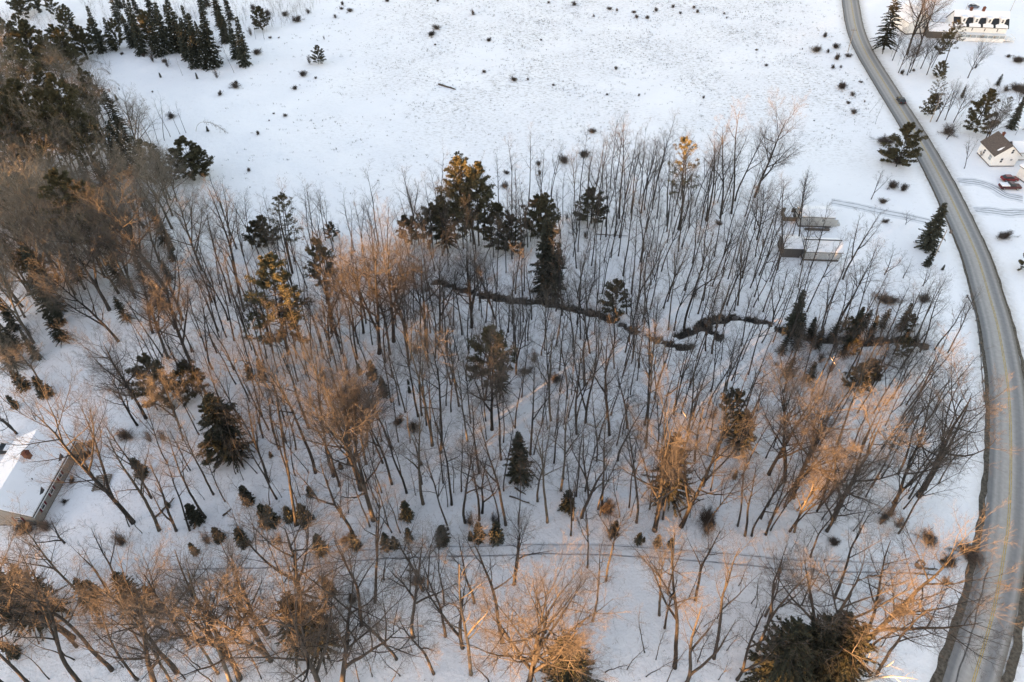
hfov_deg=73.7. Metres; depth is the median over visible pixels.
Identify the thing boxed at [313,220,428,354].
spreading tree
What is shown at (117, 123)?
hemlock tree
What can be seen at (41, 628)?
hemlock tree
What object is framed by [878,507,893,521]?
shrub
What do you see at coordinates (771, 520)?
bare tree
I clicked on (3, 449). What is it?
parked car
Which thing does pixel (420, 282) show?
spreading tree
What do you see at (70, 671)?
bare tree
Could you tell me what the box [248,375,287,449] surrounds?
bare tree
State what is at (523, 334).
bare tree
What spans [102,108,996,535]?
woods
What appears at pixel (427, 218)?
pine tree
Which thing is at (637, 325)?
bare tree
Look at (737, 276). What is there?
forked tree
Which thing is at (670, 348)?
forked tree
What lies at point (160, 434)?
shrub
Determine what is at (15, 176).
grey tree
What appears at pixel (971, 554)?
shrub
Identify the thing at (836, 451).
bare tree
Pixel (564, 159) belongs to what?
shrub
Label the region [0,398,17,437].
tree
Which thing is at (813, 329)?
spruce tree
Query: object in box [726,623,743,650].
slender tree
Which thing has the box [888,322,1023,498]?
spreading tree
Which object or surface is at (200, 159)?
pine tree
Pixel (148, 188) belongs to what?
grey tree
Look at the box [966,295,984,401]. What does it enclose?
guard rail
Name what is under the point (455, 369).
bare tree
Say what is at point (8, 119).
grey tree
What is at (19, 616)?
hemlock tree
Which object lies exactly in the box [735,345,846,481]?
spreading tree
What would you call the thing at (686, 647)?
slender tree
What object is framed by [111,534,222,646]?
bare tree
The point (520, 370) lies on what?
shrub
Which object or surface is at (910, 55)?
spreading tree
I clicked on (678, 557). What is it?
bare tree
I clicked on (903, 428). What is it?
bare tree
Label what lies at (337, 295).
spreading tree
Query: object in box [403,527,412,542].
young fir
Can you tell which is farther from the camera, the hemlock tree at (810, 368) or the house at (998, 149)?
the house at (998, 149)
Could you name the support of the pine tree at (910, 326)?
on the ground at (298, 148)
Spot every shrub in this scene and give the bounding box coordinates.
[9,518,35,535]
[20,322,37,334]
[31,516,54,533]
[107,532,124,546]
[111,528,132,543]
[113,427,134,442]
[139,427,151,442]
[153,427,165,440]
[164,112,177,118]
[197,526,213,545]
[229,81,238,88]
[230,522,244,532]
[252,48,262,54]
[290,14,305,22]
[298,70,308,76]
[336,531,353,543]
[345,589,356,604]
[389,411,404,427]
[403,418,423,432]
[404,574,425,586]
[430,24,440,29]
[465,510,476,527]
[490,511,500,521]
[499,180,508,190]
[513,365,533,375]
[523,349,538,360]
[546,371,562,381]
[556,153,570,163]
[576,148,590,157]
[597,496,620,518]
[693,324,703,331]
[696,508,711,522]
[699,502,718,538]
[810,44,821,51]
[817,350,827,362]
[827,536,840,546]
[834,52,841,59]
[837,80,848,89]
[851,108,858,113]
[869,291,910,304]
[871,133,895,146]
[877,197,889,203]
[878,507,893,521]
[878,508,888,525]
[885,179,899,189]
[887,153,912,164]
[887,498,902,517]
[887,510,907,528]
[900,183,910,191]
[911,526,940,551]
[918,292,931,302]
[938,123,958,138]
[940,551,960,569]
[944,535,988,569]
[995,230,1021,240]
[1008,82,1023,91]
[1011,55,1023,62]
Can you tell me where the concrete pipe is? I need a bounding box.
[915,559,924,569]
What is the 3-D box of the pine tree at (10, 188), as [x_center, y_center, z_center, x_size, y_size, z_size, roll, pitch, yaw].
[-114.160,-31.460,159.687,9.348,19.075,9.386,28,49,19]
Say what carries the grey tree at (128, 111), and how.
on the ground at (298, 148)
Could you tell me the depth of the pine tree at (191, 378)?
126.50 m
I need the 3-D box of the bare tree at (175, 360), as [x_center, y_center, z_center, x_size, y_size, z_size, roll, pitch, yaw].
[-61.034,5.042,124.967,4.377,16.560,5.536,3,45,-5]
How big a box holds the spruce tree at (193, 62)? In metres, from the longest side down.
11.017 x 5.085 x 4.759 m
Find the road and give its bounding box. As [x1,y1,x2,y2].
[842,0,1023,681]
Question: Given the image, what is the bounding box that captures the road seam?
[955,567,988,681]
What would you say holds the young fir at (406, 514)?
on the ground at (298, 148)
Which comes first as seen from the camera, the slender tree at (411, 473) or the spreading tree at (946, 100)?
the slender tree at (411, 473)
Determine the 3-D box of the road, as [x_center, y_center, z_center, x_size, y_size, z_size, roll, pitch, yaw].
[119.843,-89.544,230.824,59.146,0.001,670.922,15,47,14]
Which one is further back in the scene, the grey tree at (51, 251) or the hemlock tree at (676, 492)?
the grey tree at (51, 251)
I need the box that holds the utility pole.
[935,229,952,255]
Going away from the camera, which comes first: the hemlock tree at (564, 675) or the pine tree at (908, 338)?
the hemlock tree at (564, 675)
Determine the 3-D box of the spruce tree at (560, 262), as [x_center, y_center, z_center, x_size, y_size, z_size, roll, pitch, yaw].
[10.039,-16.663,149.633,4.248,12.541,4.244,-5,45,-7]
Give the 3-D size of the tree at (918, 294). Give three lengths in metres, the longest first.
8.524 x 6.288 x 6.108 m
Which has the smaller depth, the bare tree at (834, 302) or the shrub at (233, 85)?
the bare tree at (834, 302)
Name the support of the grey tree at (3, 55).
on the ground at (298, 148)
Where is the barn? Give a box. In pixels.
[890,1,934,34]
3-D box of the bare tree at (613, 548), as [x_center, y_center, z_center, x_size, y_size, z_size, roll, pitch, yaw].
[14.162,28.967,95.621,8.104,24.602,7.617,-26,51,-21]
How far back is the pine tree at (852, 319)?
140.76 m
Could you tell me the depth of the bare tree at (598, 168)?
159.98 m
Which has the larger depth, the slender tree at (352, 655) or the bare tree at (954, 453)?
the bare tree at (954, 453)
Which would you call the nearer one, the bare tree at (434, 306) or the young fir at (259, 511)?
the young fir at (259, 511)
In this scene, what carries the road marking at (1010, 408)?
on the road
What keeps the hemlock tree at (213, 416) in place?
on the ground at (298, 148)
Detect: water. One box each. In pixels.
[438,281,686,350]
[677,316,880,346]
[694,324,718,335]
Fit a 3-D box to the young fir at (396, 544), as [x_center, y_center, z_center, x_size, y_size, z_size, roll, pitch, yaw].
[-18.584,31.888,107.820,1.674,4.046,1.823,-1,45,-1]
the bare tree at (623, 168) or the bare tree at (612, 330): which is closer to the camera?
the bare tree at (612, 330)
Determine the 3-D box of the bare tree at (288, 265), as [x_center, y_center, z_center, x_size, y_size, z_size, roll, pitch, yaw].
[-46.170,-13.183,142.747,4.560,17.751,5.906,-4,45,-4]
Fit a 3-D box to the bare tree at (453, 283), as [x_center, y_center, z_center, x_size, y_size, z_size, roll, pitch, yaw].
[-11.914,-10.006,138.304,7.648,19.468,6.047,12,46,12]
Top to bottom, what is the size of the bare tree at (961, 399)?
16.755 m
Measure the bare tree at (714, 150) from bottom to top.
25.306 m
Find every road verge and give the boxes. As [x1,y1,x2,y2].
[842,2,989,681]
[858,0,1023,681]
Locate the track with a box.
[78,543,917,581]
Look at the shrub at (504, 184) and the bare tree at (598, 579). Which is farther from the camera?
the shrub at (504, 184)
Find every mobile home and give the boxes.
[795,205,839,230]
[800,237,843,261]
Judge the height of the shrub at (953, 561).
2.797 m
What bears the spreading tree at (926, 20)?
on the ground at (298, 148)
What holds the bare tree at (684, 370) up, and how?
on the ground at (298, 148)
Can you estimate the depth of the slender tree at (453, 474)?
111.95 m
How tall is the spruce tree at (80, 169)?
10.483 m
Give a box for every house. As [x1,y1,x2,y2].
[0,429,87,525]
[944,6,1015,42]
[977,131,1021,166]
[1016,163,1023,181]
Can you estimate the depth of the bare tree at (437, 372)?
105.93 m
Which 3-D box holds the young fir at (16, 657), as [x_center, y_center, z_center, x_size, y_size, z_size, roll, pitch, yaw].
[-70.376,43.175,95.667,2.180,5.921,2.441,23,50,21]
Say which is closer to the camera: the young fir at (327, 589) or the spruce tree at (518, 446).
the young fir at (327, 589)
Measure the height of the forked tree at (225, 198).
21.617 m
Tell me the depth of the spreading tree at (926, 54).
229.58 m
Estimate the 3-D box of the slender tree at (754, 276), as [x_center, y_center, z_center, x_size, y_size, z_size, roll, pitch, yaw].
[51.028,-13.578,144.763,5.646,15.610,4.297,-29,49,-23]
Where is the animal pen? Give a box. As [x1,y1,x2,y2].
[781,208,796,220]
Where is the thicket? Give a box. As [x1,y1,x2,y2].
[0,0,951,387]
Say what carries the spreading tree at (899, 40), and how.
on the ground at (298, 148)
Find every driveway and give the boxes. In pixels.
[831,198,931,224]
[956,177,1022,202]
[972,206,1023,217]
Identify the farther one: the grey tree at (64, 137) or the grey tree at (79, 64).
the grey tree at (79, 64)
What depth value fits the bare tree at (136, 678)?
82.79 m
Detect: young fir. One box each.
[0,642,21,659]
[5,395,19,409]
[9,371,31,393]
[31,375,56,399]
[34,0,41,12]
[83,580,102,594]
[129,457,148,479]
[184,503,205,529]
[187,543,199,557]
[210,527,225,544]
[233,528,250,551]
[238,485,255,506]
[244,363,255,380]
[256,505,268,529]
[257,366,267,382]
[257,503,274,528]
[262,505,280,529]
[283,505,297,524]
[295,503,316,527]
[305,486,312,498]
[311,533,328,556]
[320,579,336,598]
[348,532,361,551]
[365,359,378,381]
[377,377,388,398]
[379,532,392,552]
[390,536,398,550]
[398,500,414,524]
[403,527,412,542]
[434,524,450,548]
[467,531,472,541]
[472,521,485,544]
[486,520,504,546]
[557,489,576,516]
[612,520,619,536]
[634,532,642,545]
[653,534,661,548]
[667,538,674,547]
[921,250,935,267]
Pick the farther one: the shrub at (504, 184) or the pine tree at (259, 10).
the pine tree at (259, 10)
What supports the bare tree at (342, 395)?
on the ground at (298, 148)
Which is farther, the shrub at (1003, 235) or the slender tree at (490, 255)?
the shrub at (1003, 235)
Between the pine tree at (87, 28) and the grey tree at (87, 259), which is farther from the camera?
the pine tree at (87, 28)
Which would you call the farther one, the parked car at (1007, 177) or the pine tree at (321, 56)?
the pine tree at (321, 56)
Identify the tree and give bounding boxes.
[0,17,28,62]
[0,20,12,61]
[0,37,41,103]
[0,37,43,104]
[0,39,26,92]
[0,78,49,148]
[0,89,29,142]
[0,98,21,160]
[0,98,24,147]
[0,116,21,165]
[0,119,18,170]
[0,121,24,174]
[0,139,42,183]
[0,143,34,229]
[0,144,57,236]
[0,145,21,195]
[0,156,21,244]
[0,156,79,279]
[0,165,53,253]
[0,172,37,217]
[0,181,42,253]
[0,185,55,283]
[0,186,78,293]
[0,193,33,246]
[0,206,35,299]
[0,225,29,291]
[0,236,18,268]
[0,241,31,317]
[0,244,52,343]
[0,245,23,307]
[0,300,20,331]
[0,319,49,379]
[0,326,17,355]
[0,338,25,373]
[0,340,25,390]
[0,353,135,524]
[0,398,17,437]
[0,489,99,615]
[0,501,109,658]
[0,535,105,681]
[0,549,69,614]
[0,550,113,672]
[0,567,78,647]
[0,569,71,642]
[0,596,16,633]
[0,615,13,662]
[0,617,29,681]
[1,88,30,141]
[2,35,30,76]
[3,88,62,165]
[4,327,23,352]
[5,0,33,17]
[5,120,32,161]
[5,134,91,262]
[5,642,49,679]
[7,18,48,60]
[9,137,88,187]
[10,243,119,342]
[10,567,75,635]
[11,13,32,34]
[13,246,62,296]
[14,192,62,251]
[14,630,74,659]
[16,98,80,180]
[16,129,46,179]
[16,153,33,179]
[16,185,111,310]
[19,151,82,244]
[19,330,41,360]
[19,511,81,552]
[20,88,70,163]
[21,192,85,289]
[21,246,67,318]
[23,144,112,215]
[23,582,39,643]
[24,399,38,419]
[25,0,41,8]
[26,69,96,124]
[27,110,104,174]
[28,67,56,100]
[30,44,43,66]
[31,29,60,76]
[31,47,52,72]
[33,145,94,193]
[34,36,66,75]
[35,145,76,177]
[36,43,77,89]
[36,167,118,277]
[37,529,178,674]
[38,162,119,265]
[40,72,97,169]
[41,0,60,14]
[42,309,77,346]
[43,23,65,44]
[44,190,119,294]
[45,294,66,325]
[48,97,88,153]
[48,507,204,681]
[49,314,153,419]
[50,27,78,63]
[50,49,70,71]
[51,156,92,184]
[53,39,65,52]
[55,9,73,32]
[55,116,131,214]
[57,163,123,203]
[61,4,74,21]
[61,53,101,100]
[61,61,90,100]
[61,163,168,288]
[62,246,86,284]
[63,43,86,67]
[63,183,148,289]
[63,581,145,680]
[65,69,118,134]
[66,127,102,181]
[66,195,143,298]
[68,17,75,37]
[69,23,98,59]
[70,545,107,590]
[71,58,119,117]
[71,83,101,115]
[71,158,109,206]
[71,540,99,575]
[72,93,123,151]
[72,123,148,227]
[72,577,109,618]
[73,112,107,170]
[75,93,108,156]
[75,341,138,425]
[76,68,105,120]
[77,160,92,182]
[77,519,120,571]
[78,31,92,52]
[78,574,171,681]
[78,619,142,654]
[83,19,105,42]
[83,178,167,277]
[84,422,160,531]
[86,6,108,54]
[87,408,152,498]
[88,631,123,667]
[90,155,117,197]
[94,79,163,142]
[95,181,142,240]
[101,91,128,129]
[101,541,303,681]
[102,17,117,50]
[102,483,129,526]
[103,17,124,51]
[103,144,190,249]
[103,253,131,293]
[104,120,122,158]
[105,133,130,179]
[105,258,191,358]
[106,144,126,179]
[107,571,147,626]
[108,172,171,261]
[108,235,176,333]
[109,0,122,24]
[109,120,181,228]
[109,199,141,239]
[111,115,132,147]
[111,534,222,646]
[112,296,134,324]
[114,0,122,8]
[114,242,208,359]
[116,129,136,176]
[118,508,141,532]
[120,124,188,196]
[120,352,181,408]
[121,15,135,48]
[122,0,143,36]
[122,214,197,319]
[124,354,202,427]
[126,0,148,56]
[127,448,179,531]
[128,392,152,429]
[129,135,152,176]
[129,137,179,216]
[129,411,206,518]
[130,0,139,13]
[131,9,157,47]
[132,526,284,679]
[132,576,219,674]
[135,138,167,191]
[138,323,170,391]
[144,0,157,25]
[145,20,157,49]
[145,397,214,495]
[146,13,164,58]
[146,141,200,201]
[146,171,220,270]
[146,280,167,311]
[147,533,231,659]
[149,211,176,246]
[150,288,191,352]
[150,368,182,439]
[151,285,193,352]
[151,555,250,681]
[151,642,185,679]
[152,143,174,182]
[153,2,177,54]
[155,285,177,320]
[155,446,195,531]
[156,95,166,140]
[159,326,205,394]
[161,262,176,284]
[162,4,174,41]
[163,339,187,393]
[164,0,181,53]
[165,238,176,262]
[167,147,189,179]
[167,649,212,681]
[168,641,200,667]
[170,359,208,405]
[171,135,212,180]
[172,223,212,301]
[175,22,183,50]
[176,280,200,336]
[177,17,190,63]
[178,279,206,350]
[179,542,267,647]
[180,5,194,40]
[183,249,228,320]
[184,145,214,178]
[184,269,223,353]
[185,294,221,369]
[186,13,201,66]
[186,531,266,645]
[187,39,199,69]
[189,309,233,370]
[190,191,231,302]
[191,476,372,656]
[194,357,223,400]
[194,432,230,467]
[194,442,225,501]
[195,29,214,69]
[195,174,247,293]
[195,265,228,337]
[196,0,207,14]
[197,11,223,71]
[197,396,236,432]
[197,523,260,612]
[198,391,258,472]
[199,513,386,681]
[200,168,237,248]
[200,333,250,401]
[200,356,241,425]
[201,558,291,656]
[203,0,210,7]
[203,247,234,340]
[205,190,244,311]
[209,430,257,473]
[211,0,227,27]
[211,378,255,447]
[214,238,252,336]
[214,553,283,635]
[216,10,231,43]
[217,419,252,467]
[222,436,238,473]
[223,0,234,20]
[226,473,252,504]
[227,385,269,482]
[227,442,243,479]
[228,20,237,59]
[228,332,271,415]
[230,403,274,473]
[231,209,260,297]
[233,16,251,68]
[234,284,267,357]
[234,362,265,437]
[234,389,257,446]
[235,261,265,331]
[237,266,273,352]
[241,251,312,353]
[242,220,269,247]
[242,351,325,473]
[242,375,301,526]
[244,374,271,435]
[247,248,268,314]
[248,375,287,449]
[250,6,269,29]
[252,215,280,246]
[252,323,309,427]
[252,508,445,681]
[259,461,277,503]
[260,373,293,422]
[262,364,286,441]
[263,277,296,358]
[265,191,303,273]
[266,590,316,673]
[269,282,293,339]
[272,200,290,268]
[272,319,399,491]
[272,386,301,450]
[277,247,297,294]
[277,455,303,528]
[278,340,401,522]
[279,294,313,358]
[279,432,307,471]
[281,225,368,333]
[285,326,355,477]
[287,239,300,289]
[290,339,390,464]
[293,335,333,402]
[293,599,350,672]
[295,395,351,486]
[295,431,358,532]
[297,285,318,358]
[298,288,322,347]
[301,261,351,353]
[303,237,339,302]
[310,45,325,63]
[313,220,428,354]
[315,236,386,333]
[317,298,340,360]
[318,286,341,354]
[318,358,356,421]
[318,518,402,626]
[322,221,339,241]
[324,268,351,321]
[327,343,414,446]
[328,362,357,443]
[331,289,362,363]
[331,579,399,660]
[332,459,351,517]
[333,610,359,681]
[334,281,380,359]
[334,377,384,464]
[338,374,396,484]
[340,475,405,603]
[341,379,383,463]
[342,194,435,342]
[343,455,354,512]
[347,254,366,323]
[350,218,431,331]
[350,368,392,450]
[356,400,388,452]
[360,252,387,299]
[362,546,405,585]
[365,288,406,362]
[365,492,391,532]
[367,286,399,354]
[368,506,446,594]
[370,291,398,350]
[370,644,399,674]
[371,404,413,493]
[373,284,414,364]
[378,532,418,598]
[380,594,443,675]
[382,480,400,533]
[383,229,460,336]
[383,307,423,416]
[383,344,410,412]
[386,386,446,505]
[387,321,447,446]
[389,262,411,349]
[389,654,409,681]
[390,283,426,359]
[392,321,433,415]
[393,518,466,638]
[394,215,418,242]
[395,175,422,244]
[398,186,432,242]
[399,555,496,649]
[401,549,469,637]
[404,298,434,357]
[406,315,462,453]
[406,456,416,495]
[408,387,470,505]
[410,215,477,329]
[410,262,429,335]
[412,278,446,360]
[414,202,450,248]
[414,251,443,333]
[414,515,449,589]
[414,550,504,676]
[416,273,453,358]
[417,301,450,384]
[425,423,495,520]
[425,526,454,604]
[427,306,472,406]
[429,195,458,247]
[430,405,454,483]
[430,534,632,681]
[431,197,459,253]
[434,177,463,242]
[434,260,450,332]
[435,155,495,243]
[436,267,464,350]
[437,217,500,328]
[437,302,467,354]
[437,351,483,441]
[438,268,468,334]
[438,446,450,506]
[440,524,488,603]
[445,252,472,325]
[446,312,536,430]
[447,182,479,249]
[447,341,482,423]
[447,452,454,492]
[448,428,500,523]
[449,506,533,643]
[450,385,489,473]
[451,150,465,181]
[451,401,512,525]
[453,510,637,681]
[455,282,485,352]
[456,161,500,245]
[460,648,489,681]
[462,240,501,317]
[464,262,489,311]
[465,324,518,400]
[468,435,508,513]
[473,305,520,371]
[475,358,518,460]
[476,255,507,322]
[481,202,518,249]
[482,378,515,442]
[484,206,509,259]
[485,228,496,288]
[487,256,507,328]
[489,272,530,358]
[489,357,511,401]
[494,214,528,253]
[495,264,520,332]
[496,496,541,584]
[499,504,560,585]
[502,431,535,488]
[503,285,524,360]
[504,405,581,523]
[506,358,535,428]
[507,189,532,243]
[507,234,528,291]
[507,303,534,374]
[507,560,565,633]
[509,351,562,455]
[512,300,539,373]
[518,193,560,238]
[518,217,537,291]
[520,276,541,340]
[522,441,558,501]
[528,217,566,304]
[529,192,561,238]
[529,273,559,350]
[531,315,566,420]
[532,389,557,454]
[535,397,570,462]
[537,629,602,681]
[540,265,580,344]
[543,383,589,491]
[548,274,579,345]
[550,138,563,196]
[553,331,614,434]
[554,243,563,288]
[556,266,594,353]
[557,404,637,518]
[558,332,586,394]
[560,303,601,381]
[562,201,584,268]
[563,144,590,224]
[564,331,617,422]
[565,402,576,446]
[566,496,599,567]
[566,533,627,621]
[568,389,636,500]
[572,187,609,223]
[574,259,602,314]
[577,470,592,536]
[581,310,628,435]
[583,130,619,228]
[583,138,613,218]
[587,286,611,353]
[588,497,621,545]
[589,317,611,369]
[596,278,630,320]
[597,159,616,236]
[598,150,626,214]
[598,274,624,346]
[599,348,726,532]
[599,359,636,425]
[599,491,645,579]
[600,309,626,366]
[600,468,608,515]
[602,320,630,377]
[604,404,652,523]
[605,650,636,674]
[607,116,653,218]
[607,456,621,516]
[612,175,623,226]
[614,151,642,237]
[617,246,630,312]
[617,389,656,461]
[619,188,648,275]
[619,285,650,356]
[619,512,712,669]
[623,522,692,616]
[624,262,660,360]
[627,303,647,363]
[627,326,674,425]
[627,642,652,669]
[628,127,647,212]
[628,192,647,250]
[628,205,669,308]
[628,319,684,448]
[629,603,650,652]
[630,141,651,211]
[630,298,658,367]
[630,473,645,516]
[631,251,656,315]
[637,387,680,452]
[638,392,781,528]
[640,130,674,211]
[640,432,700,519]
[642,137,667,209]
[642,447,662,509]
[645,649,685,676]
[648,466,681,519]
[650,152,667,218]
[650,319,685,399]
[653,128,676,201]
[653,144,676,217]
[653,558,709,628]
[655,620,670,659]
[658,242,696,330]
[658,529,693,592]
[665,244,688,301]
[666,136,699,230]
[667,317,683,364]
[667,643,698,681]
[668,131,707,229]
[668,270,705,330]
[669,169,698,246]
[672,385,731,461]
[672,586,747,681]
[673,321,712,414]
[673,358,697,406]
[675,194,707,263]
[675,347,717,429]
[676,513,735,601]
[678,351,703,413]
[681,192,696,245]
[683,220,734,329]
[689,352,717,419]
[689,537,714,596]
[692,273,731,350]
[694,238,724,313]
[695,115,742,218]
[695,132,738,220]
[698,623,716,660]
[699,193,718,269]
[701,424,730,486]
[702,329,729,391]
[704,600,740,626]
[705,271,738,352]
[705,525,777,659]
[706,131,737,202]
[706,371,726,426]
[706,389,735,451]
[707,174,740,256]
[712,215,747,285]
[714,238,734,291]
[716,657,735,679]
[718,412,757,445]
[719,311,747,388]
[719,387,749,417]
[720,301,734,360]
[721,95,752,213]
[723,379,738,425]
[723,408,756,458]
[724,180,748,251]
[724,329,755,386]
[726,229,759,305]
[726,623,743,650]
[727,232,761,305]
[729,443,779,536]
[730,589,790,681]
[732,444,761,526]
[733,435,760,482]
[734,123,774,200]
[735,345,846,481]
[738,549,755,585]
[739,615,821,681]
[741,197,766,278]
[741,283,765,346]
[743,163,786,239]
[743,355,769,406]
[746,252,761,300]
[747,525,965,681]
[749,539,824,651]
[750,88,814,196]
[750,457,801,536]
[752,201,779,281]
[753,566,765,607]
[753,612,842,681]
[756,347,858,475]
[758,358,898,499]
[758,465,802,535]
[759,320,822,391]
[759,447,812,519]
[761,525,800,623]
[763,550,812,617]
[764,168,807,269]
[767,262,797,322]
[768,443,822,523]
[776,335,790,355]
[780,289,806,337]
[782,358,795,377]
[783,437,826,507]
[784,172,818,236]
[784,465,827,532]
[789,322,808,349]
[789,478,840,532]
[790,252,818,311]
[790,368,946,529]
[790,463,841,528]
[793,373,860,462]
[795,214,821,286]
[796,500,850,557]
[798,168,815,218]
[800,361,817,385]
[801,546,832,604]
[802,434,894,532]
[805,317,816,341]
[805,610,856,681]
[806,410,835,457]
[811,330,824,350]
[811,384,841,435]
[811,620,880,681]
[814,270,846,328]
[816,422,862,511]
[818,454,869,510]
[821,336,848,393]
[824,428,848,487]
[828,320,842,342]
[830,337,896,444]
[835,499,897,599]
[836,355,870,409]
[837,335,852,358]
[839,518,938,634]
[841,316,855,332]
[841,362,876,392]
[842,204,888,279]
[845,307,865,338]
[847,420,874,476]
[847,562,862,610]
[848,338,861,355]
[850,390,878,439]
[853,479,880,531]
[855,642,918,681]
[858,386,903,448]
[860,311,872,334]
[863,477,1023,680]
[865,327,909,391]
[865,619,910,654]
[866,358,883,381]
[867,315,879,340]
[868,395,928,487]
[869,0,902,53]
[870,383,990,509]
[871,164,891,198]
[872,595,935,647]
[872,632,905,681]
[874,347,915,410]
[874,566,970,676]
[876,307,914,356]
[877,121,928,166]
[878,308,891,330]
[883,245,906,274]
[885,366,917,425]
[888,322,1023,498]
[889,394,923,448]
[892,21,910,60]
[892,335,911,357]
[892,338,936,398]
[895,303,912,331]
[895,339,917,387]
[896,31,922,72]
[898,383,940,474]
[899,0,952,45]
[899,255,914,277]
[899,313,918,331]
[899,328,910,344]
[899,382,928,444]
[901,0,951,54]
[903,452,951,509]
[905,32,931,74]
[906,273,947,340]
[907,31,934,72]
[908,280,937,310]
[910,332,919,346]
[911,366,952,435]
[912,394,948,459]
[913,202,947,253]
[918,265,937,285]
[919,93,943,115]
[919,279,950,352]
[919,280,940,331]
[920,26,941,68]
[925,433,965,490]
[926,30,951,74]
[928,72,947,112]
[931,27,955,67]
[932,60,948,77]
[932,80,965,121]
[938,425,975,482]
[941,19,965,60]
[945,79,961,119]
[947,122,965,138]
[949,373,979,426]
[953,79,981,122]
[963,88,1000,133]
[964,136,980,168]
[966,34,995,77]
[975,79,1011,119]
[982,100,1012,137]
[984,88,1019,136]
[994,74,1002,86]
[997,96,1013,126]
[1004,97,1023,130]
[1014,78,1023,106]
[1017,253,1023,270]
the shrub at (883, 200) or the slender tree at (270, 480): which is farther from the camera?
the shrub at (883, 200)
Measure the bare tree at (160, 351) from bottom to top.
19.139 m
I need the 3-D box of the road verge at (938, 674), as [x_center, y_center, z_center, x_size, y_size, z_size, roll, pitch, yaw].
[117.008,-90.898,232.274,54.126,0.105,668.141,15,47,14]
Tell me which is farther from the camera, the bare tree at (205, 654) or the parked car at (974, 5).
the parked car at (974, 5)
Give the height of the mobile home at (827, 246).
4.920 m
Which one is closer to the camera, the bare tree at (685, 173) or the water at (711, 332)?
the water at (711, 332)
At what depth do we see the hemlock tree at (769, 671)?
85.41 m
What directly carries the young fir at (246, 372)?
on the ground at (298, 148)
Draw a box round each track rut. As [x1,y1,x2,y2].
[157,553,913,573]
[326,544,911,570]
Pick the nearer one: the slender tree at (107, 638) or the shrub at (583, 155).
the slender tree at (107, 638)
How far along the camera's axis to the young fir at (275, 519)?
109.70 m
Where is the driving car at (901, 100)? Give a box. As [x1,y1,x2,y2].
[896,96,905,103]
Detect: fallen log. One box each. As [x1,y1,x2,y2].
[438,83,455,89]
[509,489,536,506]
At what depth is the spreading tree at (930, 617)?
80.42 m
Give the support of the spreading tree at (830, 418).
on the ground at (298, 148)
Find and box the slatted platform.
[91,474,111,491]
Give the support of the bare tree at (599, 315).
on the ground at (298, 148)
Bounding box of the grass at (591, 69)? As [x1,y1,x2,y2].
[208,0,881,193]
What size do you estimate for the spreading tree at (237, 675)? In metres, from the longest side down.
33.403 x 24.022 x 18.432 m
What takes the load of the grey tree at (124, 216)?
on the ground at (298, 148)
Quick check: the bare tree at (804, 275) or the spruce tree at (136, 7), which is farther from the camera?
the spruce tree at (136, 7)
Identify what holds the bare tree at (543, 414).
on the ground at (298, 148)
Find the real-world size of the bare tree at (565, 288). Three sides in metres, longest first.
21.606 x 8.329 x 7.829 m
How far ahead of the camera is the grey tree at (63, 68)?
204.00 m
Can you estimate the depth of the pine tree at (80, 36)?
237.59 m
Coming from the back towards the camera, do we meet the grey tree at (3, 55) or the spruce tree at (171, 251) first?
the grey tree at (3, 55)
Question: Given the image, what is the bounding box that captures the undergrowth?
[1,164,961,681]
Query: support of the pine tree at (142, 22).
on the ground at (298, 148)
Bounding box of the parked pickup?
[998,181,1021,189]
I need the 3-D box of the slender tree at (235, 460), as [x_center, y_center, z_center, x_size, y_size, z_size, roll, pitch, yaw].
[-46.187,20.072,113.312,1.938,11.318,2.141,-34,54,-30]
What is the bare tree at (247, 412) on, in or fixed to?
on the ground at (298, 148)
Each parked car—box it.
[0,442,10,453]
[968,4,979,7]
[1000,174,1019,181]
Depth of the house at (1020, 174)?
184.12 m
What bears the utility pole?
on the ground at (298, 148)
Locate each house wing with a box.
[923,22,951,37]
[1009,141,1023,159]
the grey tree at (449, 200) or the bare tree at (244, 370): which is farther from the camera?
the grey tree at (449, 200)
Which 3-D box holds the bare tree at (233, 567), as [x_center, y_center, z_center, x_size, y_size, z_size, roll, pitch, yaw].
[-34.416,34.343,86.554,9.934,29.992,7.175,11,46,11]
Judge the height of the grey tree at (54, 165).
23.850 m
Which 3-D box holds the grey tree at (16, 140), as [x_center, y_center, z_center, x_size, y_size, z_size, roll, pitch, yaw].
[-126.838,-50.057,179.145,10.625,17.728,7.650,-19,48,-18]
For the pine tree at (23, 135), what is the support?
on the ground at (298, 148)
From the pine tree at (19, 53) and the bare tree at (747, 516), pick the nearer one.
the bare tree at (747, 516)
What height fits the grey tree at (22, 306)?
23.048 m
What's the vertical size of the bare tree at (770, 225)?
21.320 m
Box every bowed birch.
[196,121,224,132]
[616,397,685,416]
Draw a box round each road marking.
[850,0,1009,681]
[851,2,1011,681]
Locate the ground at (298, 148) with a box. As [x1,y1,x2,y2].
[0,0,1023,681]
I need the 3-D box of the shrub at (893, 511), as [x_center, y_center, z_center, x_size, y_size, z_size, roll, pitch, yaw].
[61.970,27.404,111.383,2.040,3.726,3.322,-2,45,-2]
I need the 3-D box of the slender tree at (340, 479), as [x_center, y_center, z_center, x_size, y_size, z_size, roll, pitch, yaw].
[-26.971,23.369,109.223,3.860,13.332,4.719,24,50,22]
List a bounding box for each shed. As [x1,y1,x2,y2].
[777,235,803,257]
[928,13,949,22]
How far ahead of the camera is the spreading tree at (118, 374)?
114.97 m
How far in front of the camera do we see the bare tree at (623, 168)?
155.96 m
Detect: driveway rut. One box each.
[833,203,926,222]
[834,200,931,220]
[960,180,1022,198]
[962,179,1021,196]
[962,182,1022,200]
[975,210,1018,212]
[976,211,1022,215]
[981,208,1023,210]

